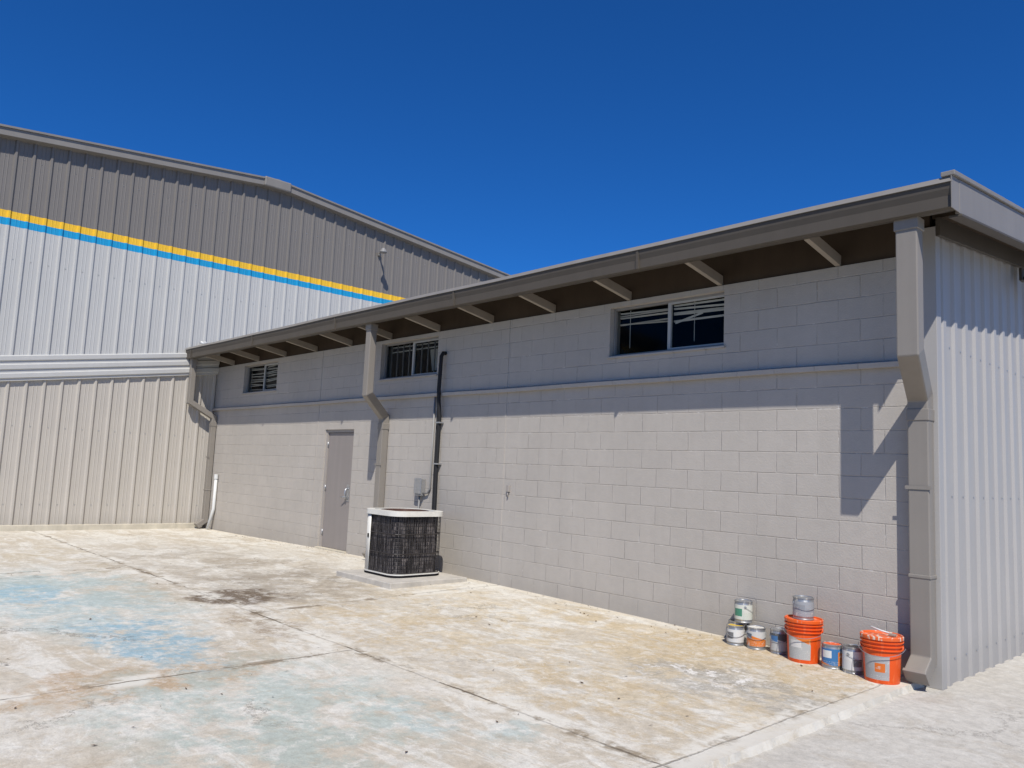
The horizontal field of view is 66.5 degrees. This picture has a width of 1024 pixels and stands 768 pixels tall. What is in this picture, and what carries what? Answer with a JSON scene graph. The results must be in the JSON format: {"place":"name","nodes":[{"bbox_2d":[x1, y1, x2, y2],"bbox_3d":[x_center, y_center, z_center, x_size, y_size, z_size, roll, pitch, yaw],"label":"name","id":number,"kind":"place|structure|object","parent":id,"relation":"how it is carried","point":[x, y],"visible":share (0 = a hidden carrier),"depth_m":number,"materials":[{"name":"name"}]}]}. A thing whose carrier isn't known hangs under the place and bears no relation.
{"place":"outdoors","nodes":[
{"label":"outdoors","id":0,"kind":"place"},
{"bbox_2d":[0,528,924,767],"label":"concrete pavement","id":1,"kind":"structure","parent":0,"point":[442,676],"depth_m":5.93,"materials":[{"name":"beige concrete"}]},
{"bbox_2d":[314,546,345,553],"bbox_3d":[-3.060,2.859,13.335,0.170,0.075,0.980,8,-9,-42],"label":"threshold","id":2,"kind":"object","parent":1,"relation":"on","point":[330,549],"visible":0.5,"depth_m":13.29,"materials":[{"name":"concrete"}]},
{"bbox_2d":[322,433,353,550],"bbox_3d":[-2.983,1.836,13.479,0.045,1.985,0.850,8,-9,-42],"label":"leaf","id":3,"kind":"object","parent":2,"relation":"on","point":[336,507],"visible":0.76,"depth_m":13.47,"materials":[{"name":"paint"}]},
{"bbox_2d":[346,485,349,501],"bbox_3d":[-2.782,1.849,13.221,0.007,0.280,0.090,8,-9,-42],"label":"latch plate","id":4,"kind":"object","parent":3,"relation":"attached to","point":[347,492],"visible":1,"depth_m":13.21,"materials":[{"name":"metal"}]},
{"bbox_2d":[336,508,466,588],"bbox_3d":[-1.459,2.174,10.455,1.220,0.960,1.280,8,-9,-42],"label":"air conditioner","id":5,"kind":"object","parent":1,"relation":"on","point":[401,548],"visible":1,"depth_m":10.22,"materials":[{"name":"metal"}]},
{"bbox_2d":[726,623,744,645],"bbox_3d":[2.122,2.377,7.409,0.176,0.181,0.172,-2,-8,36],"label":"paint can","id":6,"kind":"object","parent":1,"relation":"on","point":[735,635],"visible":1,"depth_m":7.35,"materials":[{"name":"metal"}]},
{"bbox_2d":[728,619,746,643],"bbox_3d":[2.179,2.383,7.529,0.185,0.201,0.182,4,-6,-10],"label":"paint can","id":7,"kind":"object","parent":1,"relation":"on","point":[732,621],"visible":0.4,"depth_m":7.47,"materials":[{"name":"metal"}]},
{"bbox_2d":[734,599,753,622],"bbox_3d":[2.226,2.179,7.493,0.178,0.201,0.182,0,-7,23],"label":"paint can","id":8,"kind":"object","parent":7,"relation":"on","point":[743,611],"visible":1,"depth_m":7.43,"materials":[{"name":"metal"}]},
{"bbox_2d":[746,625,766,649],"bbox_3d":[2.281,2.366,7.284,0.182,0.196,0.178,-1,-7,30],"label":"paint can","id":9,"kind":"object","parent":1,"relation":"on","point":[756,636],"visible":1,"depth_m":7.22,"materials":[{"name":"metal"}]},
{"bbox_2d":[769,627,787,654],"bbox_3d":[2.445,2.349,7.137,0.172,0.216,0.168,-2,-8,36],"label":"paint can","id":10,"kind":"object","parent":1,"relation":"on","point":[778,640],"visible":0.82,"depth_m":7.08,"materials":[{"name":"metal"}]},
{"bbox_2d":[783,614,824,663],"bbox_3d":[2.581,2.256,6.902,0.351,0.368,0.333,-3,-8,41],"label":"plastic bucket","id":11,"kind":"object","parent":1,"relation":"on","point":[803,641],"visible":0.93,"depth_m":6.79,"materials":[{"name":"plastic"}]},
{"bbox_2d":[792,595,814,620],"bbox_3d":[2.595,1.991,6.945,0.191,0.191,0.189,0,-7,19],"label":"paint can","id":12,"kind":"object","parent":11,"relation":"on","point":[803,607],"visible":1,"depth_m":6.88,"materials":[{"name":"metal"}]},
{"bbox_2d":[821,641,842,669],"bbox_3d":[2.750,2.328,6.701,0.178,0.201,0.181,4,-7,-12],"label":"paint can","id":13,"kind":"object","parent":1,"relation":"on","point":[831,654],"visible":0.94,"depth_m":6.63,"materials":[{"name":"metal"}]},
{"bbox_2d":[842,644,863,674],"bbox_3d":[2.869,2.310,6.555,0.182,0.216,0.178,5,-7,-21],"label":"paint can","id":14,"kind":"object","parent":1,"relation":"on","point":[852,658],"visible":0.9,"depth_m":6.49,"materials":[{"name":"metal"}]},
{"bbox_2d":[858,630,905,684],"bbox_3d":[3.002,2.217,6.332,0.333,0.368,0.351,8,-9,-42],"label":"plastic bucket","id":15,"kind":"object","parent":1,"relation":"on","point":[882,652],"visible":0.98,"depth_m":6.22,"materials":[{"name":"plastic"}]},
{"bbox_2d":[870,626,896,636],"bbox_3d":[3.038,2.020,6.383,0.047,0.057,0.192,8,-9,-42],"label":"stick","id":16,"kind":"object","parent":15,"relation":"on","point":[892,634],"visible":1,"depth_m":6.36,"materials":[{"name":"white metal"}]},
{"bbox_2d":[0,0,1023,274],"label":"sky","id":17,"kind":"structure","parent":0,"point":[511,137],"materials":[{"name":"blue"}]},
{"bbox_2d":[724,653,1023,767],"bbox_3d":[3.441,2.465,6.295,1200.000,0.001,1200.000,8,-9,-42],"label":"ground","id":18,"kind":"structure","parent":0,"point":[976,720],"depth_m":5.13,"materials":[{"name":"concrete"}]},
{"bbox_2d":[0,124,509,530],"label":"metal warehouse","id":19,"kind":"structure","parent":18,"relation":"on","point":[128,277],"depth_m":16.58,"materials":[{"name":"metal"}]},
{"bbox_2d":[186,359,216,527],"bbox_3d":[-6.895,1.305,17.186,0.667,3.684,0.180,8,-9,-42],"label":"downspout","id":20,"kind":"object","parent":19,"relation":"attached to","point":[191,402],"visible":1,"depth_m":17.20,"materials":[{"name":"paint"}]},
{"bbox_2d":[378,248,386,255],"bbox_3d":[-3.462,-3.494,20.617,0.198,0.132,0.532,7,-7,-32],"label":"flood light","id":21,"kind":"object","parent":19,"relation":"attached to","point":[383,251],"visible":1,"depth_m":20.45,"materials":[{"name":"paint"}]},
{"bbox_2d":[186,181,955,358],"bbox_3d":[-1.884,-1.045,11.621,0.145,0.230,15.473,8,-9,-42],"label":"eave gutter","id":22,"kind":"object","parent":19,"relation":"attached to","point":[935,199],"visible":1,"depth_m":7.92,"materials":[{"name":"grey metal"}]},
{"bbox_2d":[185,176,950,349],"bbox_3d":[-1.867,-1.159,11.648,0.208,0.057,15.488,8,-9,-42],"label":"eave drip edge","id":23,"kind":"object","parent":22,"relation":"attached to","point":[863,197],"visible":0.59,"depth_m":7.93,"materials":[{"name":"grey metal"}]},
{"bbox_2d":[635,250,638,269],"bbox_3d":[1.306,-1.296,8.108,0.030,0.210,0.030,8,-9,-42],"label":"gutter seam","id":24,"kind":"object","parent":22,"relation":"attached to","point":[637,260],"visible":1,"depth_m":8.10,"materials":[{"name":"paint"}]},
{"bbox_2d":[951,175,959,212],"bbox_3d":[3.389,-1.457,5.969,0.162,0.260,0.007,8,-9,-42],"label":"gutter end cap","id":25,"kind":"object","parent":22,"relation":"attached to","point":[955,193],"visible":1,"depth_m":5.96,"materials":[{"name":"paint"}]},
{"bbox_3d":[1.451,-1.114,14.741,9.100,0.950,15.483,8,-9,-42],"label":"roof panel","id":26,"kind":"object","parent":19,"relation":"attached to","visible":0},
{"bbox_2d":[941,170,1023,214],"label":"rake cap","id":27,"kind":"object","parent":26,"relation":"attached to","point":[976,185],"visible":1,"depth_m":6.36,"materials":[{"name":"grey metal"}]},
{"bbox_2d":[204,257,924,685],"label":"block wall","id":28,"kind":"structure","parent":18,"relation":"on","point":[700,505],"depth_m":8.66,"materials":[{"name":"paint"}]},
{"bbox_2d":[206,474,218,528],"bbox_3d":[-6.519,2.559,16.969,0.177,1.188,0.090,2,-6,8],"label":"pvc drain pipe","id":29,"kind":"object","parent":28,"relation":"attached to","point":[213,501],"visible":1,"depth_m":16.94,"materials":[{"name":"white plastic"}]},
{"bbox_2d":[246,366,250,392],"bbox_3d":[-5.634,-0.085,16.697,0.060,0.580,0.025,8,-9,-42],"label":"frame","id":30,"kind":"object","parent":28,"relation":"attached to","point":[248,380],"visible":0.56,"depth_m":16.69,"materials":[{"name":"grey metal"}]},
{"bbox_2d":[241,390,275,393],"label":"sloped sill","id":31,"kind":"structure","parent":28,"relation":"attached to","point":[259,392],"depth_m":15.96,"materials":[{"name":"paint"}]},
{"bbox_2d":[249,362,277,391],"bbox_3d":[-4.586,0.054,16.628,1.530,0.980,1.740,8,-9,-42],"label":"slider window","id":32,"kind":"structure","parent":28,"relation":"attached to","point":[262,371],"depth_m":17.01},
{"bbox_2d":[250,364,277,389],"bbox_3d":[-5.088,-0.141,16.173,0.014,0.520,1.460,8,-9,-42],"label":"blind","id":33,"kind":"object","parent":32,"relation":"attached to","point":[263,376],"visible":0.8,"depth_m":16.28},
{"bbox_2d":[309,351,323,546],"bbox_3d":[-3.525,1.172,14.061,0.016,3.585,0.028,8,-9,-42],"label":"control joint","id":34,"kind":"object","parent":28,"relation":"attached to","point":[316,449],"visible":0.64,"depth_m":14.05,"materials":[{"name":"paint"}]},
{"bbox_2d":[319,430,329,546],"bbox_3d":[-3.295,1.867,13.809,0.090,2.110,0.050,8,-9,-42],"label":"jamb","id":35,"kind":"object","parent":28,"relation":"attached to","point":[324,491],"visible":0.5,"depth_m":13.78,"materials":[{"name":"paint"}]},
{"bbox_2d":[328,429,353,432],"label":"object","id":36,"kind":"structure","parent":28,"relation":"attached to","point":[342,431],"depth_m":13.54,"materials":[{"name":"paint"}]},
{"bbox_2d":[362,324,388,556],"bbox_3d":[-2.181,0.909,12.108,0.261,3.608,0.818,1,-7,15],"label":"downspout","id":37,"kind":"object","parent":28,"relation":"attached to","point":[375,404],"visible":0.65,"depth_m":12.23,"materials":[{"name":"paint"}]},
{"bbox_2d":[383,346,388,378],"bbox_3d":[-2.073,-0.354,12.876,0.060,0.580,0.025,8,-9,-42],"label":"frame","id":38,"kind":"object","parent":28,"relation":"attached to","point":[386,361],"visible":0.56,"depth_m":12.87,"materials":[{"name":"grey metal"}]},
{"bbox_2d":[396,345,398,376],"bbox_3d":[-1.869,-0.362,12.720,0.015,0.540,0.016,8,-9,-42],"label":"security bar","id":39,"kind":"object","parent":28,"relation":"attached to","point":[397,360],"visible":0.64,"depth_m":12.71,"materials":[{"name":"grey metal"}]},
{"bbox_2d":[402,345,404,375],"bbox_3d":[-1.756,-0.371,12.598,0.015,0.540,0.016,8,-9,-42],"label":"security bar","id":40,"kind":"object","parent":28,"relation":"attached to","point":[403,359],"visible":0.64,"depth_m":12.59,"materials":[{"name":"grey metal"}]},
{"bbox_2d":[378,374,437,380],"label":"sloped sill","id":41,"kind":"structure","parent":28,"relation":"attached to","point":[408,377],"depth_m":12.15,"materials":[{"name":"paint"}]},
{"bbox_2d":[408,344,410,375],"bbox_3d":[-1.642,-0.379,12.477,0.015,0.540,0.016,8,-9,-42],"label":"security bar","id":42,"kind":"object","parent":28,"relation":"attached to","point":[409,359],"visible":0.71,"depth_m":12.47,"materials":[{"name":"grey metal"}]},
{"bbox_2d":[384,373,436,378],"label":"frame sill","id":43,"kind":"structure","parent":28,"relation":"on","point":[412,375],"depth_m":12.23,"materials":[{"name":"grey metal"}]},
{"bbox_2d":[411,342,416,375],"bbox_3d":[-1.547,-0.394,12.312,0.040,0.530,0.040,8,-9,-42],"label":"meeting rail","id":44,"kind":"object","parent":43,"relation":"on","point":[413,358],"visible":1,"depth_m":12.30,"materials":[{"name":"grey metal"}]},
{"bbox_2d":[386,337,438,377],"bbox_3d":[-1.028,-0.214,12.811,1.530,0.980,1.730,8,-9,-42],"label":"slider window","id":45,"kind":"structure","parent":28,"relation":"attached to","point":[406,361],"depth_m":13.28,"materials":[{"name":"black glass"}]},
{"bbox_2d":[393,341,438,370],"bbox_3d":[-1.393,-0.426,12.485,0.306,0.391,1.450,8,-9,-42],"label":"blind","id":46,"kind":"object","parent":28,"relation":"attached to","point":[432,356],"visible":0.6,"depth_m":12.50,"materials":[{"name":"grey plastic"}]},
{"bbox_2d":[420,342,422,373],"bbox_3d":[-1.416,-0.397,12.234,0.015,0.540,0.016,8,-9,-42],"label":"security bar","id":47,"kind":"object","parent":28,"relation":"attached to","point":[421,358],"visible":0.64,"depth_m":12.23,"materials":[{"name":"grey metal"}]},
{"bbox_2d":[414,397,435,507],"bbox_3d":[-1.277,1.129,11.447,0.229,1.911,0.569,4,-7,-12],"label":"electrical disconnect","id":48,"kind":"object","parent":28,"relation":"attached to","point":[419,487],"visible":0.85,"depth_m":11.53,"materials":[{"name":"metal"}]},
{"bbox_2d":[427,341,429,372],"bbox_3d":[-1.303,-0.405,12.112,0.015,0.540,0.016,8,-9,-42],"label":"security bar","id":49,"kind":"object","parent":28,"relation":"attached to","point":[428,356],"visible":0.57,"depth_m":12.11,"materials":[{"name":"grey metal"}]},
{"bbox_2d":[433,341,435,371],"bbox_3d":[-1.190,-0.414,11.991,0.015,0.540,0.016,8,-9,-42],"label":"security bar","id":50,"kind":"object","parent":28,"relation":"attached to","point":[434,357],"visible":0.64,"depth_m":11.98,"materials":[{"name":"grey metal"}]},
{"bbox_2d":[432,416,437,504],"bbox_3d":[-1.178,1.225,11.301,0.037,2.085,0.259,0,-7,25],"label":"copper line","id":51,"kind":"object","parent":28,"relation":"attached to","point":[434,458],"visible":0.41,"depth_m":11.42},
{"bbox_2d":[432,351,446,509],"bbox_3d":[-1.139,0.962,11.281,0.085,2.940,0.303,-2,-8,35],"label":"insulated line","id":52,"kind":"object","parent":28,"relation":"attached to","point":[435,483],"visible":0.79,"depth_m":11.38,"materials":[{"name":"black rubber"}]},
{"bbox_2d":[497,320,510,584],"bbox_3d":[-0.106,0.914,10.394,0.016,3.585,0.028,8,-9,-42],"label":"control joint","id":53,"kind":"object","parent":28,"relation":"attached to","point":[503,454],"visible":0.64,"depth_m":10.38,"materials":[{"name":"paint"}]},
{"bbox_2d":[506,485,509,496],"bbox_3d":[-0.053,1.399,10.228,0.033,0.150,0.045,8,-9,-42],"label":"wall junction box","id":54,"kind":"object","parent":28,"relation":"attached to","point":[507,488],"visible":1,"depth_m":10.22,"materials":[{"name":"paint"}]},
{"bbox_2d":[212,360,898,410],"bbox_3d":[-1.642,0.192,12.136,0.070,0.080,14.903,8,-9,-42],"label":"ledge flashing","id":55,"kind":"object","parent":28,"relation":"attached to","point":[836,367],"visible":0.94,"depth_m":8.85,"materials":[{"name":"paint"}]},
{"bbox_2d":[219,216,933,367],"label":"soffit","id":56,"kind":"structure","parent":28,"relation":"on","point":[868,244],"depth_m":8.86,"materials":[{"name":"brown wood"}]},
{"bbox_2d":[206,355,234,364],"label":"lookout","id":57,"kind":"object","parent":56,"relation":"attached to","point":[224,360],"visible":0.79,"depth_m":16.95,"materials":[{"name":"paint"}]},
{"bbox_2d":[230,350,258,360],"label":"lookout","id":58,"kind":"object","parent":56,"relation":"attached to","point":[247,355],"visible":0.79,"depth_m":16.06,"materials":[{"name":"paint"}]},
{"bbox_2d":[257,345,286,356],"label":"lookout","id":59,"kind":"object","parent":56,"relation":"attached to","point":[274,350],"visible":0.79,"depth_m":15.18,"materials":[{"name":"paint"}]},
{"bbox_2d":[286,339,317,351],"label":"lookout","id":60,"kind":"object","parent":56,"relation":"attached to","point":[300,343],"visible":0.71,"depth_m":14.29,"materials":[{"name":"paint"}]},
{"bbox_2d":[319,332,352,345],"bbox_3d":[-3.019,-0.797,13.388,0.630,0.210,0.050,8,-9,-42],"label":"lookout","id":61,"kind":"object","parent":56,"relation":"attached to","point":[338,338],"visible":0.79,"depth_m":13.39,"materials":[{"name":"paint"}]},
{"bbox_2d":[359,325,392,339],"bbox_3d":[-2.188,-0.860,12.497,0.630,0.210,0.050,8,-9,-42],"label":"lookout","id":62,"kind":"object","parent":56,"relation":"attached to","point":[384,333],"visible":0.5,"depth_m":12.57,"materials":[{"name":"paint"}]},
{"bbox_2d":[406,315,440,331],"bbox_3d":[-1.323,-0.925,11.569,0.630,0.210,0.050,8,-9,-42],"label":"lookout","id":63,"kind":"object","parent":56,"relation":"attached to","point":[426,322],"visible":0.79,"depth_m":11.57,"materials":[{"name":"paint"}]},
{"bbox_2d":[458,305,493,322],"bbox_3d":[-0.494,-0.988,10.679,0.630,0.210,0.050,8,-9,-42],"label":"lookout","id":64,"kind":"object","parent":56,"relation":"attached to","point":[479,313],"visible":0.79,"depth_m":10.69,"materials":[{"name":"paint"}]},
{"bbox_2d":[519,293,555,312],"bbox_3d":[0.317,-1.049,9.810,0.630,0.210,0.050,8,-9,-42],"label":"lookout","id":65,"kind":"object","parent":56,"relation":"attached to","point":[541,302],"visible":0.79,"depth_m":9.82,"materials":[{"name":"paint"}]},
{"bbox_2d":[594,278,631,300],"bbox_3d":[1.151,-1.112,8.915,0.630,0.210,0.050,8,-9,-42],"label":"lookout","id":66,"kind":"object","parent":56,"relation":"attached to","point":[616,288],"visible":0.79,"depth_m":8.92,"materials":[{"name":"paint"}]},
{"bbox_2d":[685,260,722,285],"bbox_3d":[1.978,-1.174,8.028,0.630,0.210,0.050,8,-9,-42],"label":"lookout","id":67,"kind":"object","parent":56,"relation":"attached to","point":[707,272],"visible":0.79,"depth_m":8.03,"materials":[{"name":"paint"}]},
{"bbox_2d":[804,237,840,266],"bbox_3d":[2.834,-1.238,7.109,0.630,0.210,0.050,8,-9,-42],"label":"lookout","id":68,"kind":"object","parent":56,"relation":"attached to","point":[822,247],"visible":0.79,"depth_m":7.11,"materials":[{"name":"paint"}]},
{"bbox_2d":[613,309,618,355],"bbox_3d":[1.244,-0.604,9.319,0.060,0.580,0.025,8,-9,-42],"label":"frame","id":69,"kind":"object","parent":28,"relation":"attached to","point":[616,330],"visible":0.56,"depth_m":9.31,"materials":[{"name":"grey metal"}]},
{"bbox_2d":[606,345,724,358],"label":"sloped sill","id":70,"kind":"structure","parent":28,"relation":"attached to","point":[674,351],"depth_m":8.58,"materials":[{"name":"paint"}]},
{"bbox_2d":[615,344,723,355],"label":"frame sill","id":71,"kind":"structure","parent":28,"relation":"on","point":[670,349],"depth_m":8.68,"materials":[{"name":"grey metal"}]},
{"bbox_2d":[667,303,672,349],"bbox_3d":[1.773,-0.644,8.751,0.040,0.530,0.040,8,-9,-42],"label":"meeting rail","id":72,"kind":"object","parent":71,"relation":"on","point":[670,325],"visible":0.88,"depth_m":8.74,"materials":[{"name":"grey metal"}]},
{"bbox_2d":[670,342,723,348],"bbox_3d":[2.010,-0.410,8.445,0.021,0.018,0.705,8,-9,-42],"label":"sash bottom","id":73,"kind":"object","parent":71,"relation":"on","point":[697,345],"visible":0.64,"depth_m":8.44,"materials":[{"name":"grey metal"}]},
{"bbox_2d":[616,292,723,353],"bbox_3d":[2.292,-0.464,9.250,1.530,0.980,1.740,8,-9,-42],"label":"slider window","id":74,"kind":"structure","parent":28,"relation":"attached to","point":[638,338],"depth_m":9.95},
{"bbox_2d":[620,298,723,325],"bbox_3d":[1.795,-0.776,8.808,0.019,0.218,1.460,8,-9,-42],"label":"blind","id":75,"kind":"object","parent":74,"relation":"attached to","point":[701,311],"visible":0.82,"depth_m":8.69,"materials":[{"name":"grey plastic"}]},
{"bbox_2d":[893,216,936,685],"bbox_3d":[3.248,0.543,6.300,0.236,3.690,0.732,-2,-8,34],"label":"downspout","id":76,"kind":"object","parent":28,"relation":"attached to","point":[920,666],"visible":1,"depth_m":6.32,"materials":[{"name":"paint"}]},
{"bbox_2d":[922,226,946,689],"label":"corner trim","id":77,"kind":"structure","parent":28,"relation":"attached to","point":[932,300],"depth_m":6.54,"materials":[{"name":"metal"}]},
{"bbox_2d":[934,220,1023,685],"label":"end wall","id":78,"kind":"structure","parent":18,"relation":"on","point":[982,307],"depth_m":7.30,"materials":[{"name":"metal"}]},
{"bbox_2d":[932,211,1023,252],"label":"gable soffit","id":79,"kind":"structure","parent":78,"relation":"attached to","point":[945,215],"depth_m":7.02,"materials":[{"name":"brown wood"}]},
{"bbox_2d":[935,217,1023,268],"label":"rake frieze","id":80,"kind":"object","parent":79,"relation":"attached to","point":[959,235],"visible":1,"depth_m":7.35,"materials":[{"name":"paint"}]},
{"bbox_2d":[1019,268,1023,282],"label":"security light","id":81,"kind":"object","parent":80,"relation":"attached to","point":[1021,274],"visible":1,"depth_m":8.22,"materials":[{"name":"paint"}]},
{"bbox_2d":[949,347,1023,658],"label":"end wall screws","id":82,"kind":"object","parent":78,"relation":"attached to","point":[984,497],"visible":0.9,"depth_m":7.33,"materials":[{"name":"grey metal"}]},
{"bbox_2d":[955,179,1023,241],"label":"rake fascia","id":83,"kind":"structure","parent":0,"point":[979,206],"depth_m":6.53,"materials":[{"name":"grey metal"}]},
{"bbox_2d":[949,214,1023,250],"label":"rake lower lip","id":84,"kind":"object","parent":83,"relation":"attached to","point":[968,221],"visible":1,"depth_m":6.52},
{"bbox_3d":[-5.131,0.151,16.113,0.060,0.025,1.490,8,-9,-42],"label":"frame sill","id":85,"kind":"object","parent":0,"visible":0},
{"bbox_2d":[263,365,266,389],"bbox_3d":[-5.105,-0.125,16.129,0.040,0.530,0.040,8,-9,-42],"label":"meeting rail","id":86,"kind":"object","parent":85,"relation":"on","point":[265,374],"visible":1,"depth_m":16.11,"materials":[{"name":"grey metal"}]}
]}

